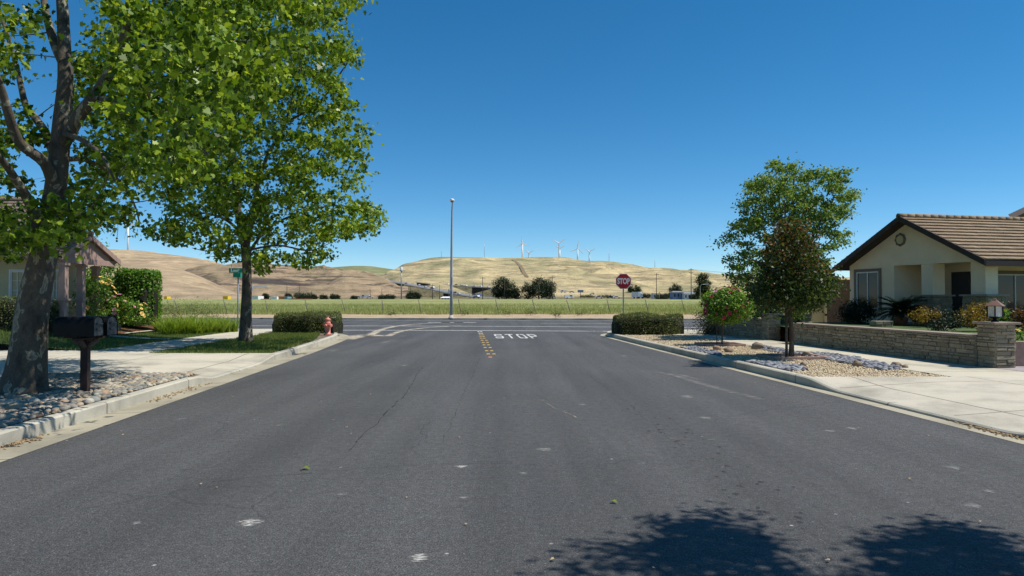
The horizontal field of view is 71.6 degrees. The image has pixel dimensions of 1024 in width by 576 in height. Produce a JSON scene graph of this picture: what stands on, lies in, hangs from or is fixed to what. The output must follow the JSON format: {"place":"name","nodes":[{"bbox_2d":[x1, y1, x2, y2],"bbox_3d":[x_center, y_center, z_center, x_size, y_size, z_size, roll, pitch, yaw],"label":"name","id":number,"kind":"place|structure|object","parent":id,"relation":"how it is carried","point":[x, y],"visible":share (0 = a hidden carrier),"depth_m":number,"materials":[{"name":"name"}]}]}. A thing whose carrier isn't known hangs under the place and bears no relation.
{"place":"outdoors","nodes":[
{"label":"outdoors","id":0,"kind":"place"},
{"bbox_2d":[0,350,159,372],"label":"driveway","id":1,"kind":"structure","parent":0,"point":[59,359],"depth_m":18.31,"materials":[{"name":"concrete"}]},
{"bbox_2d":[0,324,224,350],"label":"lawn ground","id":2,"kind":"structure","parent":0,"point":[3,338],"depth_m":23.45,"materials":[{"name":"green plant"}]},
{"bbox_2d":[0,295,59,332],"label":"clipped hedge","id":3,"kind":"object","parent":2,"relation":"on","point":[7,308],"visible":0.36,"depth_m":23.99,"materials":[{"name":"green plant"}]},
{"bbox_2d":[0,196,120,333],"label":"porch house","id":4,"kind":"structure","parent":2,"relation":"on","point":[99,254],"depth_m":26.98,"materials":[{"name":"beige paint"}]},
{"bbox_2d":[9,269,24,301],"bbox_3d":[-19.014,0.087,27.298,0.632,1.610,0.110,0,-1,0],"label":"window","id":5,"kind":"structure","parent":4,"relation":"in","point":[11,271],"depth_m":27.27,"materials":[{"name":"white plastic"}]},
{"bbox_2d":[51,269,58,303],"bbox_3d":[-17.496,0.087,27.298,0.427,1.610,0.110,0,-1,0],"label":"window","id":6,"kind":"structure","parent":4,"relation":"in","point":[57,270],"depth_m":27.29,"materials":[{"name":"grey glass"}]},
{"bbox_2d":[119,324,161,334],"bbox_3d":[-17.037,1.596,29.077,4.706,0.390,5.800,0,-1,0],"label":"mulch bed","id":7,"kind":"object","parent":2,"relation":"on","point":[136,329],"visible":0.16,"depth_m":29.69,"materials":[{"name":"brown soil"}]},
{"bbox_2d":[68,273,120,316],"bbox_3d":[-16.090,0.428,27.340,1.990,2.132,1.813,0,-1,0],"label":"rose bush","id":8,"kind":"object","parent":7,"relation":"on","point":[93,286],"visible":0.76,"depth_m":27.10,"materials":[{"name":"green plant"}]},
{"bbox_2d":[86,276,115,315],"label":"tall hedge","id":9,"kind":"object","parent":7,"relation":"on","point":[113,283],"visible":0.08,"depth_m":30.59,"materials":[{"name":"green plant"}]},
{"bbox_2d":[102,294,138,325],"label":"rose bush","id":10,"kind":"object","parent":7,"relation":"on","point":[121,300],"visible":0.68,"depth_m":28.24,"materials":[{"name":"green plant"}]},
{"bbox_2d":[119,299,150,325],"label":"rose bush","id":11,"kind":"object","parent":7,"relation":"on","point":[139,320],"visible":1,"depth_m":28.07,"materials":[{"name":"green plant"}]},
{"bbox_2d":[112,267,162,324],"bbox_3d":[-15.883,0.353,30.114,2.079,2.494,1.975,0,-1,0],"label":"tall hedge","id":12,"kind":"object","parent":7,"relation":"on","point":[141,285],"visible":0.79,"depth_m":29.53,"materials":[{"name":"green plant"}]},
{"bbox_2d":[149,313,172,331],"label":"daylily clump","id":13,"kind":"object","parent":2,"relation":"on","point":[156,328],"visible":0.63,"depth_m":29.46,"materials":[{"name":"green plant"}]},
{"bbox_2d":[152,316,177,334],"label":"daylily clump","id":14,"kind":"object","parent":2,"relation":"on","point":[166,329],"visible":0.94,"depth_m":28.48,"materials":[{"name":"green plant"}]},
{"bbox_2d":[166,315,191,333],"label":"daylily clump","id":15,"kind":"object","parent":2,"relation":"on","point":[181,329],"visible":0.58,"depth_m":28.90,"materials":[{"name":"green plant"}]},
{"bbox_2d":[173,316,194,334],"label":"daylily clump","id":16,"kind":"object","parent":2,"relation":"on","point":[185,330],"visible":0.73,"depth_m":29.18,"materials":[{"name":"green plant"}]},
{"bbox_2d":[161,294,226,321],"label":"ornamental grass","id":17,"kind":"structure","parent":2,"relation":"on","point":[186,312],"depth_m":33.28,"materials":[{"name":"green plant"}]},
{"bbox_2d":[192,315,210,333],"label":"daylily clump","id":18,"kind":"object","parent":2,"relation":"on","point":[202,330],"visible":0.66,"depth_m":30.17,"materials":[{"name":"green plant"}]},
{"bbox_2d":[194,316,223,332],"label":"daylily clump","id":19,"kind":"object","parent":2,"relation":"on","point":[209,328],"visible":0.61,"depth_m":30.55,"materials":[{"name":"green plant"}]},
{"bbox_2d":[202,316,225,332],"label":"daylily clump","id":20,"kind":"object","parent":2,"relation":"on","point":[216,327],"visible":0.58,"depth_m":31.01,"materials":[{"name":"green plant"}]},
{"bbox_2d":[211,313,228,331],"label":"daylily clump","id":21,"kind":"object","parent":2,"relation":"on","point":[223,327],"visible":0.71,"depth_m":31.48,"materials":[{"name":"green plant"}]},
{"bbox_2d":[221,315,239,331],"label":"daylily clump","id":22,"kind":"object","parent":2,"relation":"on","point":[235,326],"visible":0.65,"depth_m":32.45,"materials":[{"name":"green plant"}]},
{"bbox_2d":[25,374,200,421],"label":"planting soil","id":23,"kind":"structure","parent":0,"point":[120,394],"depth_m":11.11,"materials":[{"name":"brown soil"}]},
{"bbox_2d":[4,403,21,409],"bbox_3d":[-6.582,1.599,9.362,0.168,0.142,0.207,6,16,24],"label":"river cobble","id":24,"kind":"object","parent":23,"relation":"on","point":[12,406],"visible":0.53,"depth_m":9.33,"materials":[{"name":"grey stone"}]},
{"bbox_2d":[64,336,106,390],"bbox_3d":[-6.780,1.264,11.280,0.516,1.003,0.502,-1,-1,38],"label":"mailbox post","id":25,"kind":"object","parent":23,"relation":"on","point":[85,345],"visible":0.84,"depth_m":11.23,"materials":[{"name":"brown wood"}]},
{"bbox_2d":[53,316,103,336],"bbox_3d":[-6.784,0.601,11.135,0.657,0.319,0.288,0,-1,0],"label":"mailbox","id":26,"kind":"object","parent":25,"relation":"on","point":[78,326],"visible":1,"depth_m":11.00,"materials":[{"name":"black metal"}]},
{"bbox_2d":[94,317,102,335],"bbox_3d":[-6.477,0.601,11.137,0.039,0.288,0.251,0,-1,-1],"label":"door","id":27,"kind":"structure","parent":26,"relation":"in","point":[98,323],"depth_m":11.13,"materials":[{"name":"black metal"}]},
{"bbox_2d":[73,316,117,335],"bbox_3d":[-6.744,0.607,11.460,0.653,0.319,0.284,0,-1,3],"label":"mailbox","id":28,"kind":"object","parent":25,"relation":"on","point":[111,325],"visible":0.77,"depth_m":11.41,"materials":[{"name":"black metal"}]},
{"bbox_2d":[107,317,116,334],"bbox_3d":[-6.437,0.607,11.444,0.039,0.288,0.251,0,-1,3],"label":"door","id":29,"kind":"structure","parent":28,"relation":"in","point":[112,323],"depth_m":11.42,"materials":[{"name":"black metal"}]},
{"bbox_2d":[0,371,196,398],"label":"river cobbles","id":30,"kind":"object","parent":23,"relation":"on","point":[66,382],"visible":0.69,"depth_m":12.50,"materials":[{"name":"beige stone"}]},
{"bbox_2d":[0,0,373,394],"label":"sycamore tree","id":31,"kind":"object","parent":23,"relation":"on","point":[124,68],"visible":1,"depth_m":10.76,"materials":[{"name":"green plant"}]},
{"bbox_2d":[48,353,271,376],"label":"driveway","id":32,"kind":"structure","parent":0,"point":[206,364],"depth_m":16.63,"materials":[{"name":"concrete"}]},
{"bbox_2d":[109,249,219,269],"bbox_3d":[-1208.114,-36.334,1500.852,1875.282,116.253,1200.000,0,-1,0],"label":"hills","id":33,"kind":"structure","parent":0,"point":[180,262],"depth_m":1345.54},
{"bbox_2d":[0,333,337,446],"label":"kerb","id":34,"kind":"structure","parent":0,"point":[35,427],"depth_m":10.30,"materials":[{"name":"concrete"}]},
{"bbox_2d":[76,262,269,298],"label":"hills","id":35,"kind":"structure","parent":0,"point":[177,283],"depth_m":385.37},
{"bbox_2d":[101,334,256,349],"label":"sidewalk","id":36,"kind":"structure","parent":0,"point":[168,344],"depth_m":23.81,"materials":[{"name":"concrete"}]},
{"bbox_2d":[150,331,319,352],"bbox_3d":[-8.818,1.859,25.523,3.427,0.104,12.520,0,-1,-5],"label":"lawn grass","id":37,"kind":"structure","parent":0,"point":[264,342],"depth_m":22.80,"materials":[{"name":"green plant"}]},
{"bbox_2d":[219,329,272,333],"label":"sidewalk","id":38,"kind":"structure","parent":0,"point":[256,331],"depth_m":32.96,"materials":[{"name":"concrete"}]},
{"bbox_2d":[229,268,241,331],"bbox_3d":[-12.706,0.595,32.995,0.880,3.050,0.500,0,-1,0],"label":"street sign","id":39,"kind":"object","parent":38,"relation":"on","point":[237,272],"visible":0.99,"depth_m":32.97,"materials":[{"name":"metal"}]},
{"bbox_2d":[180,333,333,352],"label":"planting soil","id":40,"kind":"structure","parent":0,"point":[321,335],"depth_m":25.98,"materials":[{"name":"brown soil"}]},
{"bbox_2d":[126,0,391,341],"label":"sycamore tree","id":41,"kind":"object","parent":40,"relation":"on","point":[221,202],"visible":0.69,"depth_m":22.22,"materials":[{"name":"green plant"}]},
{"bbox_2d":[272,310,342,332],"bbox_3d":[-9.363,1.527,32.573,3.304,1.102,2.256,0,-1,19],"label":"clipped hedge","id":42,"kind":"object","parent":40,"relation":"on","point":[305,321],"visible":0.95,"depth_m":31.77,"materials":[{"name":"green plant"}]},
{"bbox_2d":[322,317,332,334],"bbox_3d":[-7.787,1.600,29.945,0.378,0.755,0.402,0,-1,-26],"label":"fire hydrant","id":43,"kind":"object","parent":40,"relation":"on","point":[327,324],"visible":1,"depth_m":29.88,"materials":[{"name":"metal"}]},
{"bbox_2d":[184,262,407,297],"bbox_3d":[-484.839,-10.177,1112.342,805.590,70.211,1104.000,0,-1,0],"label":"hills","id":44,"kind":"structure","parent":0,"point":[282,280],"depth_m":721.27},
{"bbox_2d":[332,266,392,276],"bbox_3d":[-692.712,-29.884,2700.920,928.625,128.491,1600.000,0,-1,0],"label":"hills","id":45,"kind":"structure","parent":0,"point":[380,271],"depth_m":2727.69,"materials":[{"name":"plant"}]},
{"bbox_2d":[160,317,702,319],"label":"kerb","id":46,"kind":"structure","parent":0,"point":[459,318],"depth_m":58.54,"materials":[{"name":"concrete"}]},
{"bbox_2d":[402,285,471,297],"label":"freeway bank","id":47,"kind":"structure","parent":0,"point":[423,292],"depth_m":780.30,"materials":[{"name":"beige plant"}]},
{"bbox_2d":[390,280,491,297],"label":"freeway","id":48,"kind":"structure","parent":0,"point":[446,291],"depth_m":802.89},
{"bbox_2d":[158,299,756,314],"bbox_3d":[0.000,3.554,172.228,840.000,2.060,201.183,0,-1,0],"label":"field","id":49,"kind":"structure","parent":0,"point":[552,302],"depth_m":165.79,"materials":[{"name":"green plant"}]},
{"bbox_2d":[170,299,703,313],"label":"field fence","id":50,"kind":"object","parent":49,"relation":"on","point":[458,300],"visible":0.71,"depth_m":75.70,"materials":[{"name":"metal"}]},
{"bbox_2d":[692,272,712,299],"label":"pine tree","id":51,"kind":"object","parent":49,"relation":"on","point":[702,278],"visible":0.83,"depth_m":254.45,"materials":[{"name":"green plant"}]},
{"bbox_2d":[162,314,760,317],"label":"dirt verge","id":52,"kind":"structure","parent":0,"point":[475,316],"depth_m":65.93,"materials":[{"name":"beige soil"}]},
{"bbox_2d":[453,286,494,296],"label":"freeway bank","id":53,"kind":"structure","parent":0,"point":[486,293],"depth_m":928.28,"materials":[{"name":"beige plant"}]},
{"bbox_2d":[0,319,1023,575],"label":"road","id":54,"kind":"structure","parent":0,"point":[874,491],"depth_m":6.45,"materials":[{"name":"grey asphalt"}]},
{"bbox_2d":[0,334,347,461],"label":"gutter","id":55,"kind":"object","parent":54,"relation":"on","point":[52,437],"visible":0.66,"depth_m":10.18,"materials":[{"name":"concrete"}]},
{"bbox_2d":[0,433,49,448],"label":"gutter litter","id":56,"kind":"object","parent":55,"relation":"on","point":[19,442],"visible":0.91,"depth_m":8.00,"materials":[{"name":"brown plant"}]},
{"bbox_2d":[146,383,209,401],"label":"gutter litter","id":57,"kind":"object","parent":55,"relation":"on","point":[167,395],"visible":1,"depth_m":12.13,"materials":[{"name":"brown plant"}]},
{"bbox_2d":[448,199,453,318],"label":"street lamp","id":58,"kind":"object","parent":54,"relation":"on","point":[451,282],"visible":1,"depth_m":58.40,"materials":[{"name":"grey metal"}]},
{"bbox_2d":[601,333,1023,443],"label":"gutter","id":59,"kind":"object","parent":54,"relation":"on","point":[950,423],"visible":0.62,"depth_m":11.33,"materials":[{"name":"concrete"}]},
{"bbox_2d":[946,419,1023,439],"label":"gutter litter","id":60,"kind":"object","parent":59,"relation":"on","point":[994,431],"visible":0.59,"depth_m":8.65,"materials":[{"name":"brown plant"}]},
{"bbox_2d":[0,297,1023,462],"bbox_3d":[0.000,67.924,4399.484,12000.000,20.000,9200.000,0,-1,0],"label":"ground","id":61,"kind":"structure","parent":0,"point":[3,346],"depth_m":32.72,"materials":[{"name":"beige soil"}]},
{"bbox_2d":[76,237,120,284],"bbox_3d":[-20.631,-0.345,34.441,2.971,4.346,2.702,0,-1,0],"label":"garden tree","id":62,"kind":"object","parent":61,"relation":"on","point":[109,269],"visible":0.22,"depth_m":34.71,"materials":[{"name":"green plant"}]},
{"bbox_2d":[292,291,309,298],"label":"green bush","id":63,"kind":"object","parent":61,"relation":"on","point":[300,295],"visible":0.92,"depth_m":303.06,"materials":[{"name":"green plant"}]},
{"bbox_2d":[405,290,421,298],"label":"round bush","id":64,"kind":"object","parent":61,"relation":"on","point":[412,295],"visible":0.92,"depth_m":278.91,"materials":[{"name":"green plant"}]},
{"bbox_2d":[471,286,489,293],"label":"overpass","id":65,"kind":"object","parent":61,"relation":"on","point":[476,289],"visible":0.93,"depth_m":844.08,"materials":[{"name":"concrete"}]},
{"bbox_2d":[490,275,523,298],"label":"broad tree","id":66,"kind":"object","parent":61,"relation":"on","point":[511,290],"visible":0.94,"depth_m":288.52,"materials":[{"name":"green plant"}]},
{"bbox_2d":[519,275,558,298],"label":"broad tree","id":67,"kind":"object","parent":61,"relation":"on","point":[543,290],"visible":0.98,"depth_m":287.31,"materials":[{"name":"green plant"}]},
{"bbox_2d":[616,274,630,313],"bbox_3d":[5.372,0.752,34.224,0.732,2.878,0.087,0,-1,0],"label":"stop sign","id":68,"kind":"object","parent":61,"relation":"on","point":[623,281],"visible":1,"depth_m":34.20,"materials":[{"name":"metal"}]},
{"bbox_2d":[670,291,682,298],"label":"cottage","id":69,"kind":"structure","parent":61,"relation":"on","point":[675,294],"depth_m":380.01,"materials":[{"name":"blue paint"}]},
{"bbox_2d":[825,280,849,321],"bbox_3d":[15.105,0.601,31.877,2.206,1.950,0.086,0,-1,-6],"label":"wooden fence","id":70,"kind":"object","parent":61,"relation":"on","point":[832,311],"visible":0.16,"depth_m":31.79,"materials":[{"name":"brown wood"}]},
{"bbox_2d":[0,0,1023,276],"label":"sky","id":71,"kind":"structure","parent":0,"point":[630,131],"materials":[{"name":"blue"}]},
{"bbox_2d":[381,257,849,296],"bbox_3d":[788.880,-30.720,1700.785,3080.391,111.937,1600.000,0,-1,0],"label":"hills","id":72,"kind":"structure","parent":0,"point":[586,277],"depth_m":1195.04,"materials":[{"name":"beige plant"}]},
{"bbox_2d":[672,330,745,337],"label":"sidewalk","id":73,"kind":"structure","parent":0,"point":[695,334],"depth_m":29.22,"materials":[{"name":"concrete"}]},
{"bbox_2d":[687,310,720,334],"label":"dark shrub","id":74,"kind":"object","parent":73,"relation":"on","point":[704,328],"visible":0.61,"depth_m":30.02,"materials":[{"name":"green plant"}]},
{"bbox_2d":[705,317,761,338],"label":"garden wall","id":75,"kind":"structure","parent":73,"relation":"on","point":[752,328],"depth_m":27.75,"materials":[{"name":"stone"}]},
{"bbox_2d":[763,296,826,321],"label":"side wall","id":76,"kind":"structure","parent":73,"relation":"on","point":[819,317],"depth_m":34.15,"materials":[{"name":"yellow paint"}]},
{"bbox_2d":[611,332,947,376],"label":"gravel","id":77,"kind":"structure","parent":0,"point":[827,370],"depth_m":16.36,"materials":[{"name":"beige gravel"}]},
{"bbox_2d":[611,311,683,334],"bbox_3d":[5.954,1.531,31.080,3.134,1.038,2.437,0,-1,0],"label":"clipped hedge","id":78,"kind":"object","parent":77,"relation":"on","point":[642,323],"visible":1,"depth_m":30.25,"materials":[{"name":"green plant"}]},
{"bbox_2d":[694,342,745,346],"bbox_3d":[6.750,1.834,23.072,1.390,0.090,1.090,0,-1,-4],"label":"tree edging","id":79,"kind":"object","parent":77,"relation":"on","point":[727,344],"visible":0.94,"depth_m":22.71,"materials":[{"name":"grey stone"}]},
{"bbox_2d":[696,285,760,343],"bbox_3d":[7.041,0.909,23.078,2.042,2.022,1.863,0,-1,24],"label":"standard rose","id":80,"kind":"object","parent":77,"relation":"on","point":[723,306],"visible":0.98,"depth_m":22.73,"materials":[{"name":"green plant"}]},
{"bbox_2d":[679,345,849,356],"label":"slate cobbles","id":81,"kind":"object","parent":77,"relation":"on","point":[707,351],"visible":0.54,"depth_m":20.19,"materials":[{"name":"grey stone"}]},
{"bbox_2d":[785,303,787,356],"bbox_3d":[6.942,1.095,17.954,0.071,1.470,0.068,0,-1,22],"label":"wooden stake","id":82,"kind":"object","parent":77,"relation":"on","point":[786,334],"visible":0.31,"depth_m":17.93,"materials":[{"name":"brown wood"}]},
{"bbox_2d":[756,353,828,359],"bbox_3d":[7.100,1.747,18.023,1.440,0.090,1.190,0,-1,-4],"label":"tree edging","id":83,"kind":"object","parent":77,"relation":"on","point":[771,356],"visible":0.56,"depth_m":17.59,"materials":[{"name":"grey stone"}]},
{"bbox_2d":[742,208,851,356],"bbox_3d":[7.203,-0.074,18.010,3.025,3.816,2.716,0,-1,0],"label":"bronze tree","id":84,"kind":"object","parent":77,"relation":"on","point":[796,287],"visible":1,"depth_m":17.37,"materials":[{"name":"green plant"}]},
{"bbox_2d":[607,331,1023,437],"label":"kerb","id":85,"kind":"structure","parent":0,"point":[807,380],"depth_m":13.78,"materials":[{"name":"concrete"}]},
{"bbox_2d":[707,338,1023,376],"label":"sidewalk","id":86,"kind":"structure","parent":0,"point":[941,368],"depth_m":16.28,"materials":[{"name":"concrete"}]},
{"bbox_2d":[759,313,782,340],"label":"stone pillar","id":87,"kind":"structure","parent":86,"relation":"on","point":[770,326],"depth_m":25.97,"materials":[{"name":"grey stone"}]},
{"bbox_2d":[793,323,977,365],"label":"garden wall","id":88,"kind":"structure","parent":86,"relation":"on","point":[955,347],"depth_m":18.48,"materials":[{"name":"stone"}]},
{"bbox_2d":[781,322,1023,340],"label":"lawn ground","id":89,"kind":"structure","parent":0,"point":[963,329],"depth_m":24.51,"materials":[{"name":"green plant"}]},
{"bbox_2d":[707,152,866,328],"bbox_3d":[10.650,-1.807,27.587,7.025,6.975,4.622,0,-1,0],"label":"yard tree","id":90,"kind":"object","parent":89,"relation":"on","point":[757,222],"visible":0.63,"depth_m":26.80,"materials":[{"name":"green plant"}]},
{"bbox_2d":[794,313,814,322],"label":"stone pillar","id":91,"kind":"structure","parent":89,"relation":"on","point":[808,319],"depth_m":28.74,"materials":[{"name":"grey stone"}]},
{"bbox_2d":[833,293,885,323],"bbox_3d":[13.903,0.851,28.535,1.764,1.261,1.880,1,-1,-40],"label":"round shrub","id":92,"kind":"object","parent":89,"relation":"on","point":[855,313],"visible":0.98,"depth_m":28.39,"materials":[{"name":"green plant"}]},
{"bbox_2d":[870,321,892,326],"bbox_3d":[13.190,1.278,25.356,0.645,0.200,0.450,0,-1,-6],"label":"stone planter","id":93,"kind":"object","parent":89,"relation":"on","point":[881,323],"visible":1,"depth_m":25.16,"materials":[{"name":"grey stone"}]},
{"bbox_2d":[871,296,929,325],"bbox_3d":[14.554,0.847,26.618,2.041,1.144,1.822,0,-1,0],"label":"sago palm","id":94,"kind":"object","parent":89,"relation":"on","point":[898,311],"visible":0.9,"depth_m":26.40,"materials":[{"name":"plant"}]},
{"bbox_2d":[908,305,941,326],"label":"golden shrub","id":95,"kind":"object","parent":89,"relation":"on","point":[924,318],"visible":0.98,"depth_m":24.55,"materials":[{"name":"yellow plant"}]},
{"bbox_2d":[832,207,1023,326],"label":"beige house","id":96,"kind":"structure","parent":89,"relation":"on","point":[957,262],"depth_m":27.40,"materials":[{"name":"paint"}]},
{"bbox_2d":[854,268,881,310],"bbox_3d":[15.008,0.098,29.948,0.110,1.800,1.449,0,-1,-18],"label":"window","id":97,"kind":"structure","parent":96,"relation":"in","point":[867,282],"depth_m":29.93,"materials":[{"name":"grey glass"}]},
{"bbox_2d":[951,271,970,319],"bbox_3d":[17.402,0.365,27.503,0.040,1.980,0.804,0,-1,-18],"label":"front door","id":98,"kind":"structure","parent":96,"relation":"in","point":[960,281],"depth_m":27.55,"materials":[{"name":"black wood"}]},
{"bbox_2d":[998,271,1023,320],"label":"sliding door","id":99,"kind":"structure","parent":96,"relation":"in","point":[1009,282],"depth_m":27.26,"materials":[{"name":"grey glass"}]},
{"bbox_2d":[927,318,962,330],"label":"dark shrub","id":100,"kind":"object","parent":89,"relation":"on","point":[941,326],"visible":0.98,"depth_m":21.79,"materials":[{"name":"green plant"}]},
{"bbox_2d":[920,301,980,327],"bbox_3d":[15.132,0.940,24.250,1.932,0.962,1.714,0,-1,0],"label":"dark shrub","id":101,"kind":"object","parent":89,"relation":"on","point":[950,316],"visible":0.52,"depth_m":24.06,"materials":[{"name":"green plant"}]},
{"bbox_2d":[954,299,1009,330],"bbox_3d":[14.167,0.841,21.325,1.636,1.009,1.429,1,-1,-43],"label":"golden shrub","id":102,"kind":"object","parent":89,"relation":"on","point":[972,309],"visible":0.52,"depth_m":21.31,"materials":[{"name":"yellow plant"}]},
{"bbox_2d":[997,308,1016,327],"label":"leafy shrub","id":103,"kind":"object","parent":89,"relation":"on","point":[1001,319],"visible":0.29,"depth_m":20.12,"materials":[{"name":"green plant"}]},
{"bbox_2d":[1004,305,1023,333],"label":"bronze shrub","id":104,"kind":"object","parent":89,"relation":"on","point":[1020,318],"visible":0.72,"depth_m":19.94,"materials":[{"name":"brown plant"}]},
{"bbox_2d":[1015,341,1023,365],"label":"retaining edge","id":105,"kind":"object","parent":89,"relation":"on","point":[1019,354],"depth_m":15.60,"materials":[{"name":"beige concrete"}]},
{"bbox_2d":[816,377,1023,430],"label":"driveway","id":106,"kind":"structure","parent":0,"point":[1001,405],"depth_m":11.29,"materials":[{"name":"concrete"}]},
{"bbox_2d":[957,377,1023,387],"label":"driveway","id":107,"kind":"structure","parent":0,"point":[1015,381],"depth_m":12.83,"materials":[{"name":"concrete"}]},
{"bbox_2d":[982,366,1023,371],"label":"path","id":108,"kind":"structure","parent":0,"point":[1018,368],"depth_m":15.05,"materials":[{"name":"beige concrete"}]},
{"bbox_2d":[972,321,1020,368],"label":"stone pillar","id":109,"kind":"structure","parent":108,"relation":"on","point":[996,346],"depth_m":15.20,"materials":[{"name":"beige stone"}]},
{"bbox_2d":[984,298,1004,321],"bbox_3d":[10.520,0.481,15.464,0.332,0.512,0.332,-1,-1,45],"label":"pillar lantern","id":110,"kind":"object","parent":109,"relation":"on","point":[994,309],"visible":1,"depth_m":15.39,"materials":[{"name":"white glass"}]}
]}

